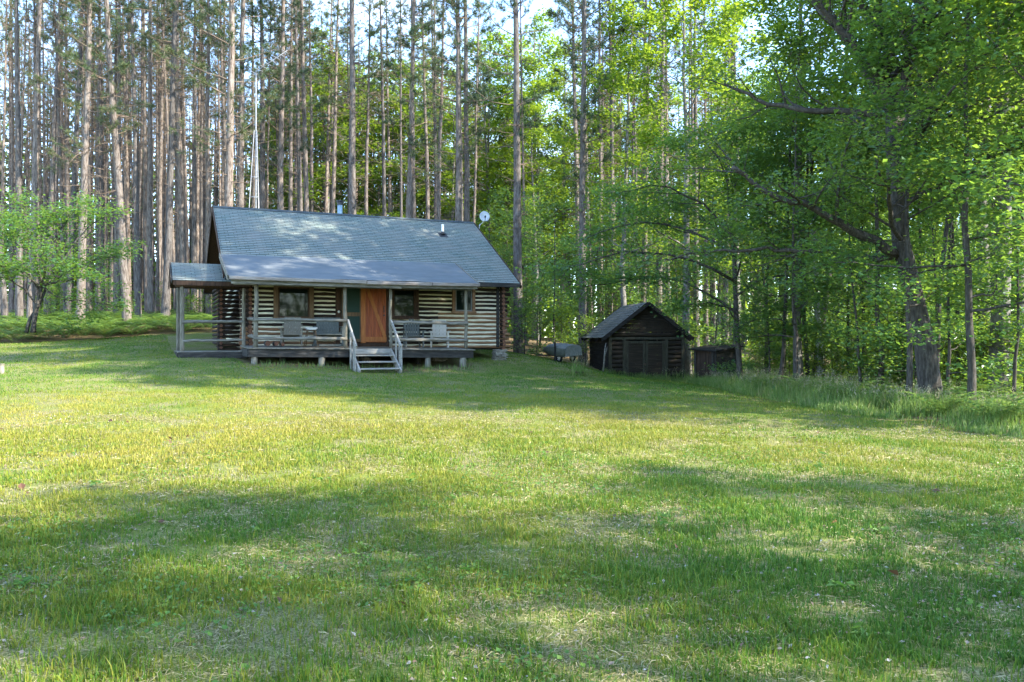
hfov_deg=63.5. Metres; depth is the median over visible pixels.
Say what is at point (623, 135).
broadleaf tree
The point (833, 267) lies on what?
maple tree
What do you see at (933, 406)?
fern
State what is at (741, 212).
broadleaf tree
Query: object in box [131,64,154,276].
pine tree
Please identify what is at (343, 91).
pine tree
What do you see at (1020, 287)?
broadleaf tree
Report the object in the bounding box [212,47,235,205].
pine tree
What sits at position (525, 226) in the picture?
maple sapling
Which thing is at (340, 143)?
pine tree
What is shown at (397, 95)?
pine tree
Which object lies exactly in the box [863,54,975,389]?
slender tree
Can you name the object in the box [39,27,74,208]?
pine tree
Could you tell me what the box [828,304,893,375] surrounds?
leafy shrub
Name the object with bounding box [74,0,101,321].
pine tree
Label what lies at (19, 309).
pine tree
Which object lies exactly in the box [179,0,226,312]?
pine tree
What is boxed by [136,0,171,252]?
pine tree
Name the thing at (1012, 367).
leafy shrub
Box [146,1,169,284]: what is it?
pine tree
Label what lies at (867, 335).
leafy shrub
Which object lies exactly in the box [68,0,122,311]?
pine tree
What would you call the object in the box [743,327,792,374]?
leafy shrub
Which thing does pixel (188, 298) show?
leafy shrub
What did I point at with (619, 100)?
pine tree
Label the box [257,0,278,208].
pine tree
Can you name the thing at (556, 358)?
trailer
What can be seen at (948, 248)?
slender tree
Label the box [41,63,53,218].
pine tree
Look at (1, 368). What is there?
marker post
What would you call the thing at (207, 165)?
pine tree
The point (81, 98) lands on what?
pine tree
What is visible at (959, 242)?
broadleaf tree
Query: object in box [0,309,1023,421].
ferns
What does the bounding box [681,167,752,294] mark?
broadleaf tree
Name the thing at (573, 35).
pine tree
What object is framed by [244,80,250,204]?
pine tree
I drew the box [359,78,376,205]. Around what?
pine tree
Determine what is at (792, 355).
leafy shrub
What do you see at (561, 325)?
leafy shrub
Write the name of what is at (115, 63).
pine tree
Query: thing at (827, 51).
broadleaf tree
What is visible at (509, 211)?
broadleaf tree
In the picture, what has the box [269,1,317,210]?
pine tree
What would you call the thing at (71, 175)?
pine tree
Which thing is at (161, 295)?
leafy shrub
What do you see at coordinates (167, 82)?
pine tree
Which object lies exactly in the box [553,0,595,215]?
pine tree
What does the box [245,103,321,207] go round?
broadleaf tree
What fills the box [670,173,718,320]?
broadleaf tree
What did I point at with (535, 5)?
sky
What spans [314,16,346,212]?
pine tree
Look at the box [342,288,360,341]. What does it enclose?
screen door
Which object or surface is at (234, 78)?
pine tree
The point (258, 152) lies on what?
broadleaf tree
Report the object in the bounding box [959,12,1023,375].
slender tree
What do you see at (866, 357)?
leafy shrub
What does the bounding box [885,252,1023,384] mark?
leafy shrub
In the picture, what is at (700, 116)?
pine tree
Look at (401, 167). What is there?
pine tree
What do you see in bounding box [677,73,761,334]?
broadleaf tree
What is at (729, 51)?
broadleaf tree
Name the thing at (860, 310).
leafy shrub
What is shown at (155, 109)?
pine tree
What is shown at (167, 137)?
pine tree
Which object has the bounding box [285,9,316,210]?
pine tree
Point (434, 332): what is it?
porch chair
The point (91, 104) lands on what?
pine tree
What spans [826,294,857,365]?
leafy shrub
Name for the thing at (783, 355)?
slender tree
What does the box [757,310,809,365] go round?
leafy shrub
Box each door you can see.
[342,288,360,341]
[366,289,386,341]
[626,341,645,376]
[646,341,664,376]
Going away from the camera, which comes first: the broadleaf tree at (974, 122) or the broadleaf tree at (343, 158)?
the broadleaf tree at (974, 122)
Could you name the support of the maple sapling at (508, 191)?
on the ground at (308, 361)
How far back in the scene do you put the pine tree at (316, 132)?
69.36 m
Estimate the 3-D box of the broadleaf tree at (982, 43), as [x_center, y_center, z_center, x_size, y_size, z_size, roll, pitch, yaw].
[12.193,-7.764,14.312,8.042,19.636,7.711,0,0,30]
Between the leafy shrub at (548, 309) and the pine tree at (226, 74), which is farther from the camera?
the pine tree at (226, 74)
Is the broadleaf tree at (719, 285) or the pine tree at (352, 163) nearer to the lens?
the pine tree at (352, 163)
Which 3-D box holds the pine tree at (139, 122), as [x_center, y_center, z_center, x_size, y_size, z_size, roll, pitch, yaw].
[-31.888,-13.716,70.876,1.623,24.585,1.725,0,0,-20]
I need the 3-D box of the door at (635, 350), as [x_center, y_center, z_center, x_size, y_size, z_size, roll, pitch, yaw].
[5.109,0.850,34.077,0.835,1.720,0.090,0,0,-7]
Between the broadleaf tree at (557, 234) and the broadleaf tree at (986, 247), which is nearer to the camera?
the broadleaf tree at (986, 247)
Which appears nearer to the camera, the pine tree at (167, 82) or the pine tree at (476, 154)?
the pine tree at (167, 82)
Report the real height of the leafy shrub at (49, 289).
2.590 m
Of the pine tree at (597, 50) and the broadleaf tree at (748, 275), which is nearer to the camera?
the pine tree at (597, 50)
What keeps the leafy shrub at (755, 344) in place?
on the ground at (308, 361)
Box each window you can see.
[273,286,314,318]
[392,289,419,319]
[451,289,476,313]
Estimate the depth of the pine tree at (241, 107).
41.91 m
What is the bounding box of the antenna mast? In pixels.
[246,50,286,207]
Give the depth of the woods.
88.12 m
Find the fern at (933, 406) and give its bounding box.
[895,391,995,410]
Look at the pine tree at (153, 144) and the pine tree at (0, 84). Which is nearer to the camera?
the pine tree at (0, 84)
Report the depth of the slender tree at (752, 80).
34.64 m
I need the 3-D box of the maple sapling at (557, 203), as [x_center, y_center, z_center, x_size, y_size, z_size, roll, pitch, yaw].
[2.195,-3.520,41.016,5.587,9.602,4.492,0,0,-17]
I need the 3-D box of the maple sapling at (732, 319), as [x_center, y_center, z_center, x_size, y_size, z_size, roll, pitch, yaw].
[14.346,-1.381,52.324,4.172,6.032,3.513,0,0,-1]
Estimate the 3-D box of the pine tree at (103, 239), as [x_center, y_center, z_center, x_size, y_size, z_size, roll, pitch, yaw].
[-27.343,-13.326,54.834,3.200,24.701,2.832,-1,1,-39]
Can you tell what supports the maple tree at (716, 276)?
on the ground at (308, 361)
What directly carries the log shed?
on the ground at (308, 361)
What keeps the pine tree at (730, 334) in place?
on the ground at (308, 361)
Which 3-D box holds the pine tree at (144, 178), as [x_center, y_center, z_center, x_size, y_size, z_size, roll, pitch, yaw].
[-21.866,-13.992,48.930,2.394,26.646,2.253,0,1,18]
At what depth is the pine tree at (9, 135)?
56.67 m
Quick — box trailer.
[531,342,583,361]
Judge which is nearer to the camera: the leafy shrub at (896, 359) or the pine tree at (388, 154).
the leafy shrub at (896, 359)
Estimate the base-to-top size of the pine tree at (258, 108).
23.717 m
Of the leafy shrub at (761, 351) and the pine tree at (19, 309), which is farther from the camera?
the pine tree at (19, 309)
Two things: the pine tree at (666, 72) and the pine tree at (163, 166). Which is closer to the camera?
the pine tree at (666, 72)
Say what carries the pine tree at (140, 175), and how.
on the ground at (308, 361)
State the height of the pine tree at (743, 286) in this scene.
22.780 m
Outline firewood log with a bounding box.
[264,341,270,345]
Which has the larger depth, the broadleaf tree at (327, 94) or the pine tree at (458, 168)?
the broadleaf tree at (327, 94)
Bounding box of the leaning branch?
[602,343,606,370]
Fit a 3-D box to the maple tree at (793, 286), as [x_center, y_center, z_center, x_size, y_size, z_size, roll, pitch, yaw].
[8.790,-3.299,24.956,5.047,10.550,6.543,0,0,6]
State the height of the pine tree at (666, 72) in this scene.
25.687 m
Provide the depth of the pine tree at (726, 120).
53.61 m
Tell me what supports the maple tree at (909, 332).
on the ground at (308, 361)
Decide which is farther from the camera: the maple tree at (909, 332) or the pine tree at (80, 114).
the pine tree at (80, 114)
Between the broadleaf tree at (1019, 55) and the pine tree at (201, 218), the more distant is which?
the pine tree at (201, 218)
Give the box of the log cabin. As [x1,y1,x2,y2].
[168,200,521,372]
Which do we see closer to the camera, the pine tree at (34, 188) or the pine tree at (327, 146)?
the pine tree at (34, 188)
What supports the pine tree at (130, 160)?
on the ground at (308, 361)
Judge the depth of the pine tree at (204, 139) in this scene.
61.41 m
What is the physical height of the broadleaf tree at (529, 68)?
25.174 m
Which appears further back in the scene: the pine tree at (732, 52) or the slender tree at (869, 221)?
the pine tree at (732, 52)
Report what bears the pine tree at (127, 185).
on the ground at (308, 361)
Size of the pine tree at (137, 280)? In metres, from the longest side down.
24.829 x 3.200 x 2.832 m
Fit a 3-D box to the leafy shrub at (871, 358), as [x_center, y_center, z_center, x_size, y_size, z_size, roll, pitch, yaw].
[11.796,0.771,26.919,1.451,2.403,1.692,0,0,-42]
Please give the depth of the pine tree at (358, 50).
64.44 m
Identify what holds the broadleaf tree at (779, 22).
on the ground at (308, 361)
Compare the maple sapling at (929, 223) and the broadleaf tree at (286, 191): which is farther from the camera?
the broadleaf tree at (286, 191)
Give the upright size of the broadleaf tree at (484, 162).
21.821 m
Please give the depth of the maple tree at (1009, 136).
15.17 m
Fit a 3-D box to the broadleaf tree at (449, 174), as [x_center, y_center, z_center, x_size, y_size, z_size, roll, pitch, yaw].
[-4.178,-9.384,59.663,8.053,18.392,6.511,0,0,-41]
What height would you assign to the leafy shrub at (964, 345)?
4.277 m
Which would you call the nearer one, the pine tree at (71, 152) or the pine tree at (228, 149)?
the pine tree at (228, 149)
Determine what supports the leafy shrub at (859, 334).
on the ground at (308, 361)
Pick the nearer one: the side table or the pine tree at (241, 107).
the side table
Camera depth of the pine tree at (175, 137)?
58.76 m
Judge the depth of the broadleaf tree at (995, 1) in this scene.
16.74 m
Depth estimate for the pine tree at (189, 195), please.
81.06 m
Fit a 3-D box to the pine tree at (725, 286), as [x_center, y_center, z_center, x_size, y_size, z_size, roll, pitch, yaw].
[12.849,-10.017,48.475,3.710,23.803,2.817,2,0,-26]
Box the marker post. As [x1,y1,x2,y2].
[0,364,4,373]
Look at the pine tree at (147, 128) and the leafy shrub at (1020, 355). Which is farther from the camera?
the pine tree at (147, 128)
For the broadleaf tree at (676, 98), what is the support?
on the ground at (308, 361)
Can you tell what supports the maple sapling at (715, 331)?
on the ground at (308, 361)
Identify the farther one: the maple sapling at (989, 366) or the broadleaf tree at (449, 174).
the broadleaf tree at (449, 174)
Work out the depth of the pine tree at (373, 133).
68.97 m
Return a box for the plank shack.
[688,344,743,378]
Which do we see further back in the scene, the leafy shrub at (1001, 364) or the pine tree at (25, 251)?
the pine tree at (25, 251)
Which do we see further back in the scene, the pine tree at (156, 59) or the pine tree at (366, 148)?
the pine tree at (366, 148)
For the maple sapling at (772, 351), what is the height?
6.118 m
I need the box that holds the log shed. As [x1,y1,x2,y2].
[581,302,693,380]
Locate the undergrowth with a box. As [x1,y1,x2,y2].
[680,362,1022,413]
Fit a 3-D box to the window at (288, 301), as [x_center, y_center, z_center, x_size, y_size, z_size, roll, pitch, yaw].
[-7.308,-1.320,27.732,1.380,1.240,0.145,0,0,-24]
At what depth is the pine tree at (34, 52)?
48.65 m
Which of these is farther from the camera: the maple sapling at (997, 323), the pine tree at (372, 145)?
the pine tree at (372, 145)
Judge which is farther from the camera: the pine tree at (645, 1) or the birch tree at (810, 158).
the pine tree at (645, 1)
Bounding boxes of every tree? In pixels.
[0,0,24,314]
[0,0,26,311]
[0,0,28,311]
[0,0,45,325]
[0,1,14,151]
[0,13,29,239]
[0,14,8,195]
[0,16,12,322]
[0,27,32,248]
[0,28,27,281]
[0,186,151,335]
[6,30,31,246]
[8,0,54,311]
[10,0,37,310]
[19,0,57,320]
[20,1,52,311]
[20,29,41,310]
[20,54,32,286]
[21,1,63,311]
[21,3,46,204]
[23,0,147,328]
[25,24,54,310]
[30,0,77,312]
[31,0,70,310]
[36,0,85,312]
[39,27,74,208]
[40,0,91,268]
[41,57,59,298]
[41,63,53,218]
[41,65,63,236]
[44,0,77,193]
[46,1,75,312]
[50,10,73,247]
[59,0,163,325]
[59,84,80,216]
[61,1,98,315]
[62,2,110,310]
[64,24,97,249]
[67,5,96,188]
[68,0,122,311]
[68,30,104,206]
[69,66,80,313]
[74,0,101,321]
[75,44,97,230]
[76,1,114,310]
[78,34,97,310]
[83,1,106,253]
[86,0,145,313]
[90,40,109,305]
[90,64,96,311]
[92,0,138,311]
[93,23,113,237]
[93,29,122,301]
[95,1,136,312]
[101,0,114,310]
[101,0,153,322]
[104,19,139,243]
[104,69,111,245]
[106,59,139,273]
[112,0,145,310]
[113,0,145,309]
[120,0,171,318]
[121,0,157,305]
[121,3,138,312]
[121,45,139,227]
[121,49,131,223]
[123,0,215,324]
[127,0,171,275]
[128,40,147,317]
[130,0,161,318]
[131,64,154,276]
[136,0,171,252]
[136,54,146,191]
[136,74,163,290]
[138,0,183,311]
[145,71,155,300]
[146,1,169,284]
[146,70,155,171]
[148,0,198,317]
[152,0,179,310]
[152,0,296,308]
[152,1,168,216]
[152,30,169,213]
[153,4,169,246]
[153,44,173,252]
[154,2,191,248]
[155,0,190,314]
[155,3,171,311]
[159,4,191,310]
[167,0,193,176]
[167,16,193,138]
[168,0,197,302]
[168,31,197,247]
[177,0,212,319]
[177,0,238,318]
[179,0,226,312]
[179,31,191,199]
[180,4,223,309]
[185,91,191,312]
[186,0,214,110]
[186,76,204,252]
[190,0,217,244]
[190,5,219,311]
[190,51,214,205]
[195,0,293,206]
[202,0,239,205]
[203,0,250,205]
[204,0,228,205]
[204,53,227,312]
[210,70,226,303]
[211,0,240,186]
[212,0,324,208]
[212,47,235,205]
[212,58,227,187]
[217,25,257,204]
[225,37,238,145]
[233,0,255,204]
[233,88,288,208]
[233,98,287,206]
[234,61,247,205]
[236,0,270,207]
[244,43,269,206]
[244,58,345,212]
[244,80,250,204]
[245,0,330,209]
[245,70,259,206]
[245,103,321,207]
[248,12,272,207]
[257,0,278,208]
[257,88,338,208]
[258,68,346,212]
[264,0,306,200]
[264,10,279,205]
[264,22,293,208]
[265,40,288,195]
[269,0,314,210]
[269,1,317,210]
[271,0,313,211]
[277,12,308,206]
[280,1,316,210]
[283,23,370,214]
[284,47,386,211]
[285,0,331,211]
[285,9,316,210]
[287,0,330,211]
[288,1,317,172]
[308,0,412,213]
[308,67,330,206]
[309,42,322,206]
[310,0,363,212]
[311,0,348,212]
[311,11,337,211]
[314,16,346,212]
[315,82,374,210]
[315,98,393,212]
[320,62,403,215]
[329,50,431,216]
[330,58,346,205]
[338,0,359,213]
[339,21,363,213]
[341,34,364,206]
[342,95,432,217]
[343,0,389,214]
[343,17,483,217]
[355,42,366,203]
[358,0,404,215]
[358,70,433,215]
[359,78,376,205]
[368,41,379,210]
[369,0,449,217]
[370,0,404,216]
[383,0,429,217]
[386,106,447,218]
[387,0,416,216]
[389,28,408,178]
[389,48,398,206]
[397,63,481,224]
[399,0,507,220]
[402,0,446,218]
[405,48,422,208]
[415,0,449,218]
[415,0,471,219]
[415,59,512,230]
[416,120,472,219]
[417,0,449,204]
[417,88,506,248]
[425,0,502,221]
[430,28,552,242]
[441,108,502,215]
[446,7,475,220]
[449,34,572,334]
[450,118,531,252]
[452,0,581,353]
[460,0,497,221]
[463,99,549,332]
[469,24,491,223]
[469,69,492,225]
[470,115,509,246]
[476,4,608,327]
[482,0,500,238]
[482,95,554,324]
[491,31,615,339]
[491,77,597,340]
[493,151,545,280]
[496,44,513,257]
[509,0,532,344]
[515,101,861,376]
[520,14,547,338]
[525,114,553,332]
[528,131,607,335]
[528,160,575,307]
[536,0,634,362]
[540,115,591,330]
[540,117,630,343]
[544,0,704,305]
[552,0,598,342]
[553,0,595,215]
[553,73,648,259]
[563,0,601,349]
[566,52,588,260]
[577,0,627,319]
[578,42,605,310]
[586,0,635,311]
[587,28,623,313]
[588,0,639,316]
[591,122,654,302]
[593,101,624,317]
[594,0,633,288]
[604,98,616,311]
[608,0,785,374]
[609,0,1023,402]
[609,37,628,306]
[616,109,690,292]
[616,115,679,292]
[617,9,642,296]
[620,0,709,309]
[622,0,658,286]
[622,10,642,300]
[625,2,646,302]
[628,0,681,302]
[629,65,709,261]
[641,131,698,273]
[647,0,687,296]
[649,55,669,301]
[649,81,677,256]
[650,0,682,316]
[650,3,671,305]
[651,162,702,319]
[653,167,718,333]
[663,0,825,344]
[668,86,683,320]
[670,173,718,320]
[672,92,761,343]
[673,5,701,226]
[674,4,710,317]
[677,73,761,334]
[680,0,721,365]
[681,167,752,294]
[684,120,837,371]
[686,2,717,345]
[691,87,784,325]
[694,60,793,369]
[697,59,710,227]
[697,92,718,344]
[698,0,885,380]
[698,44,722,343]
[705,1,750,338]
[709,0,742,158]
[709,2,756,343]
[711,57,888,383]
[716,142,782,355]
[717,43,739,342]
[718,0,859,384]
[723,0,851,383]
[728,0,882,376]
[733,0,1023,400]
[738,78,747,351]
[740,52,846,348]
[741,199,835,364]
[741,269,742,350]
[752,0,881,317]
[754,0,927,374]
[784,0,1023,409]
[784,101,955,377]
[798,0,951,392]
[802,167,893,363]
[803,6,1023,397]
[810,100,890,377]
[813,55,993,383]
[818,94,890,376]
[819,172,887,344]
[820,93,911,318]
[822,159,890,300]
[828,191,931,355]
[834,3,1023,383]
[850,0,977,383]
[850,121,956,322]
[852,1,1023,97]
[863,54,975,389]
[871,0,1023,268]
[871,2,1023,387]
[875,0,1023,365]
[881,59,1012,376]
[892,0,1022,17]
[897,0,1023,390]
[909,99,1013,378]
[910,106,991,262]
[912,203,957,296]
[924,202,977,309]
[930,149,971,357]
[937,17,1020,253]
[950,0,1023,50]
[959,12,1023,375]
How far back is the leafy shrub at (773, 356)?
30.76 m
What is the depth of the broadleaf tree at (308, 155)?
65.90 m
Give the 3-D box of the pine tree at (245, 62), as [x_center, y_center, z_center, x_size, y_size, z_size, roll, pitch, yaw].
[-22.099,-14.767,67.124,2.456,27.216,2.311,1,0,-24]
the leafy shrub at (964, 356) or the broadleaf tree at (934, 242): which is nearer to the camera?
the leafy shrub at (964, 356)
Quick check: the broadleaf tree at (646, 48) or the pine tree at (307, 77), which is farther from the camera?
the pine tree at (307, 77)
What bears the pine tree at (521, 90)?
on the ground at (308, 361)
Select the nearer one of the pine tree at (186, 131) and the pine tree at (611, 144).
the pine tree at (611, 144)
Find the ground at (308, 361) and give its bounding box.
[0,319,1023,681]
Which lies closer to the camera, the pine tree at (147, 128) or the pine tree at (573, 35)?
the pine tree at (573, 35)
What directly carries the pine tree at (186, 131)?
on the ground at (308, 361)
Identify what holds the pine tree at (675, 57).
on the ground at (308, 361)
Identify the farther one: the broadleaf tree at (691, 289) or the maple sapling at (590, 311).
the broadleaf tree at (691, 289)
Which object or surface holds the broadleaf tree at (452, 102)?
on the ground at (308, 361)
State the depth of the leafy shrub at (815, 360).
28.11 m
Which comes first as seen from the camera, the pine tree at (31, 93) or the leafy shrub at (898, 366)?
the leafy shrub at (898, 366)
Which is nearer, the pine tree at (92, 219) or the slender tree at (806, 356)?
the slender tree at (806, 356)
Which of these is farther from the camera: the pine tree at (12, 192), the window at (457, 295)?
the pine tree at (12, 192)
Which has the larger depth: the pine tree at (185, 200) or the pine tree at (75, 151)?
the pine tree at (185, 200)
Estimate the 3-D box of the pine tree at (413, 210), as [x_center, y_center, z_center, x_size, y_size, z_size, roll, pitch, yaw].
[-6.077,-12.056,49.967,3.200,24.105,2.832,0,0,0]
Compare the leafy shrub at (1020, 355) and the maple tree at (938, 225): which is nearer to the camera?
the leafy shrub at (1020, 355)
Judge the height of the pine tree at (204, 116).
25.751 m
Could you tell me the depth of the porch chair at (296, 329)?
27.05 m
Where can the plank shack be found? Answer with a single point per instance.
(709, 355)
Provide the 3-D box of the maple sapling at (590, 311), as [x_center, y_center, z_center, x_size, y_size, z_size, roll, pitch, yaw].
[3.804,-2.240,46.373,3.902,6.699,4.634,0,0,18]
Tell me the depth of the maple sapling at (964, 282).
32.29 m
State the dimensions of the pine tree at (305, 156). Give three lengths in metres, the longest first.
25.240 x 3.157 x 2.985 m
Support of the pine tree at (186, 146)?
on the ground at (308, 361)
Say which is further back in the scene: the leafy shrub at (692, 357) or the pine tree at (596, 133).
the pine tree at (596, 133)
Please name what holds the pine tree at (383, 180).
on the ground at (308, 361)
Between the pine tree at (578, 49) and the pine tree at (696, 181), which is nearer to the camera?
the pine tree at (696, 181)
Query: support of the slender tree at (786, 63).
on the ground at (308, 361)
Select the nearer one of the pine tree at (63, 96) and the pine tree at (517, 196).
the pine tree at (517, 196)
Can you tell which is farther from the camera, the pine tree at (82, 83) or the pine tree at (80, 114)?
the pine tree at (80, 114)
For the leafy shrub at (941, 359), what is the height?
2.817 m
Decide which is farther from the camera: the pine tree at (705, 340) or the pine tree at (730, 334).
the pine tree at (730, 334)
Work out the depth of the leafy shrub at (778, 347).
32.85 m
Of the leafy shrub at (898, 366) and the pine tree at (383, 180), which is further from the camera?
the pine tree at (383, 180)
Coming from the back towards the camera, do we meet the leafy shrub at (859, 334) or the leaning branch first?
the leaning branch
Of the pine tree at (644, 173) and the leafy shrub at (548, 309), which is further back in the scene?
the pine tree at (644, 173)
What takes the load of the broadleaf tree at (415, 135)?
on the ground at (308, 361)
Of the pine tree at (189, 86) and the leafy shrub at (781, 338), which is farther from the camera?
the pine tree at (189, 86)
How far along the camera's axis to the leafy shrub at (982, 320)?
23.24 m
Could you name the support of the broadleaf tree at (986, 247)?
on the ground at (308, 361)
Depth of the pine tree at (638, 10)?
56.90 m
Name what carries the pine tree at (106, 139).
on the ground at (308, 361)
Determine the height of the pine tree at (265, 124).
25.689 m
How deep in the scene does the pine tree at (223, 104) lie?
48.57 m
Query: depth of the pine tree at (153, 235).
80.89 m
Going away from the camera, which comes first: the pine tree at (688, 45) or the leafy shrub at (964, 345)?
the leafy shrub at (964, 345)
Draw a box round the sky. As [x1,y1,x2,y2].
[0,0,1011,330]
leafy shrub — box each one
[35,284,64,315]
[51,277,74,312]
[51,286,62,310]
[130,291,143,309]
[154,280,174,311]
[184,289,215,314]
[184,294,199,318]
[196,295,212,318]
[505,281,551,355]
[507,275,564,354]
[539,302,586,356]
[568,313,597,363]
[690,321,704,372]
[741,305,778,372]
[742,310,790,370]
[742,328,771,364]
[742,351,765,375]
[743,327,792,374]
[749,347,772,372]
[753,301,804,377]
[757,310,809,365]
[758,322,829,378]
[758,337,786,375]
[759,316,811,378]
[784,335,826,379]
[802,321,847,380]
[802,329,837,380]
[803,299,850,376]
[804,293,854,376]
[809,333,847,379]
[814,269,913,381]
[825,352,855,378]
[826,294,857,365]
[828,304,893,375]
[832,337,860,381]
[834,307,890,376]
[836,297,896,378]
[837,331,871,380]
[842,302,889,384]
[842,311,906,382]
[849,344,874,379]
[856,332,890,387]
[864,337,906,386]
[866,304,932,390]
[876,327,913,391]
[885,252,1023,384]
[886,347,906,385]
[888,345,913,385]
[893,324,941,383]
[914,314,961,390]
[940,270,1011,380]
[940,326,982,391]
[940,341,965,386]
[940,345,962,380]
[941,285,1011,390]
[943,345,984,392]
[951,312,1022,389]
[951,316,1014,394]
[958,343,987,390]
[976,320,1023,397]
[994,338,1023,401]
[1005,318,1023,395]
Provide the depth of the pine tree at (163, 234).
59.24 m
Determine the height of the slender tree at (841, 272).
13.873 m
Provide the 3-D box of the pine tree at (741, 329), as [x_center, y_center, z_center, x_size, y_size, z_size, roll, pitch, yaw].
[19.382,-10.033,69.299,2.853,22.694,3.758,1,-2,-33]
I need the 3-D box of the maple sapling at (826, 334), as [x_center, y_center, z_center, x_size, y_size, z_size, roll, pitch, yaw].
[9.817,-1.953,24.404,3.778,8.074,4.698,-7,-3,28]
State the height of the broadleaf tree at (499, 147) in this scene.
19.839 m
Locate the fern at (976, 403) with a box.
[956,398,1023,414]
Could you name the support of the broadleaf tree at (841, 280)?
on the ground at (308, 361)
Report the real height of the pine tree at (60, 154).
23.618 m
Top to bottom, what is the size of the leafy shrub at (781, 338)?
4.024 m
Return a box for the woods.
[0,89,991,348]
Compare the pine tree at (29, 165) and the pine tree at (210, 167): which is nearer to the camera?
the pine tree at (210, 167)
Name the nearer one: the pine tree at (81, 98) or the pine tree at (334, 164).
the pine tree at (334, 164)
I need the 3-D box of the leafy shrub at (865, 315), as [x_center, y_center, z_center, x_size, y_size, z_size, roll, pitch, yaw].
[11.700,0.536,26.365,1.941,3.019,2.404,0,0,32]
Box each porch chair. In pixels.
[278,317,304,345]
[403,319,425,346]
[428,320,450,347]
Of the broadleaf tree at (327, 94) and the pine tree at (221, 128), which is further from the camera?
the pine tree at (221, 128)
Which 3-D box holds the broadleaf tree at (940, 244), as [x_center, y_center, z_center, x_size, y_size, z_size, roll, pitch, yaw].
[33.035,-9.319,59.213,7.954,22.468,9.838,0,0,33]
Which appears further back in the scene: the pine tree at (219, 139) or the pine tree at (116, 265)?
the pine tree at (219, 139)
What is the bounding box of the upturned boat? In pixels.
[542,343,581,356]
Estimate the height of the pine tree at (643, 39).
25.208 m
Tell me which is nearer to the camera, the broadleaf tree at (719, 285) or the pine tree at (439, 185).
the pine tree at (439, 185)
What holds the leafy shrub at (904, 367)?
on the ground at (308, 361)
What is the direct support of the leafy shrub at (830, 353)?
on the ground at (308, 361)
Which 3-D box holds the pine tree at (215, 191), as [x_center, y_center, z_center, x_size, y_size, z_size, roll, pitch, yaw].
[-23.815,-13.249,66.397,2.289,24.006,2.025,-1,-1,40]
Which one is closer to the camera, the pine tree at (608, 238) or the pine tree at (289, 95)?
the pine tree at (289, 95)
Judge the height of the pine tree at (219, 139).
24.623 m
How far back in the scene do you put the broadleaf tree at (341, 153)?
67.92 m
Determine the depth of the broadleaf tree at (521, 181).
77.12 m
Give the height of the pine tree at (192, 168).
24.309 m
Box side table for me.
[304,327,318,346]
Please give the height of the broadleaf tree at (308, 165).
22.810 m
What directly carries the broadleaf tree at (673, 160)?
on the ground at (308, 361)
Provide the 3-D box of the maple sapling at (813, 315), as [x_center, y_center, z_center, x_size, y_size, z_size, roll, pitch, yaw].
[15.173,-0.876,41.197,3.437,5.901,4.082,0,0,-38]
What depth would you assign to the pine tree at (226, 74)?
51.10 m
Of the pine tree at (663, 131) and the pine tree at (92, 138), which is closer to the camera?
the pine tree at (92, 138)
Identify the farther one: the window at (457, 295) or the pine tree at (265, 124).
the pine tree at (265, 124)
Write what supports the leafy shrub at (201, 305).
on the ground at (308, 361)
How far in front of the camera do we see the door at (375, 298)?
28.88 m
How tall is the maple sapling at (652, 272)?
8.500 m
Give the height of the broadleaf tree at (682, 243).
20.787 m
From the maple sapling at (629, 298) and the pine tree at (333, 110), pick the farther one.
the pine tree at (333, 110)
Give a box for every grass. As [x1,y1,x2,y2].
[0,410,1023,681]
[255,352,1023,437]
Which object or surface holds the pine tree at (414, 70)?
on the ground at (308, 361)
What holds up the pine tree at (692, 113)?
on the ground at (308, 361)
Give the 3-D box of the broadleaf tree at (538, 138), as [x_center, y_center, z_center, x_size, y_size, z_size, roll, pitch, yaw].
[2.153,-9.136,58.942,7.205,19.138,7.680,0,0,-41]
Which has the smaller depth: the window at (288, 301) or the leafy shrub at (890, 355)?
the leafy shrub at (890, 355)
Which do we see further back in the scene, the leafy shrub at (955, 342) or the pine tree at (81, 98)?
the pine tree at (81, 98)
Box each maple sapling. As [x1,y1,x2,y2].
[470,189,529,315]
[480,183,538,328]
[495,191,563,334]
[500,194,578,347]
[508,173,596,342]
[530,179,632,359]
[548,244,609,344]
[555,205,654,343]
[596,209,664,315]
[603,201,693,324]
[618,227,700,331]
[626,206,732,341]
[663,229,763,368]
[702,226,827,375]
[706,273,763,354]
[785,137,914,390]
[786,269,840,363]
[826,135,1022,381]
[850,218,953,363]
[852,108,1023,397]
[927,85,1023,402]
[928,215,977,368]
[928,246,974,347]
[934,150,1023,364]
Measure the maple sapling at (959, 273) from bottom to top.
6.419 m
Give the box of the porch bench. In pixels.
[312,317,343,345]
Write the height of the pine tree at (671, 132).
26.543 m
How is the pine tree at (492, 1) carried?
on the ground at (308, 361)
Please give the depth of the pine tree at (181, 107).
62.31 m
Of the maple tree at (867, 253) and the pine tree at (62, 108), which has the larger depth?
the pine tree at (62, 108)
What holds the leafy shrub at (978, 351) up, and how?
on the ground at (308, 361)
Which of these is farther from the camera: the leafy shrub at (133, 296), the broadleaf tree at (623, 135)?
the broadleaf tree at (623, 135)
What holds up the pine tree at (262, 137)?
on the ground at (308, 361)
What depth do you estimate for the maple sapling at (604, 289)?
41.84 m
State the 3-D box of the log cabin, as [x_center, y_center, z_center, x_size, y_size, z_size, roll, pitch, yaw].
[-6.328,-2.240,31.360,12.395,6.880,12.346,0,0,-24]
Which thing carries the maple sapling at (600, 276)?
on the ground at (308, 361)
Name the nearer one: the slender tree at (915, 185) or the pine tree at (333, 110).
the slender tree at (915, 185)

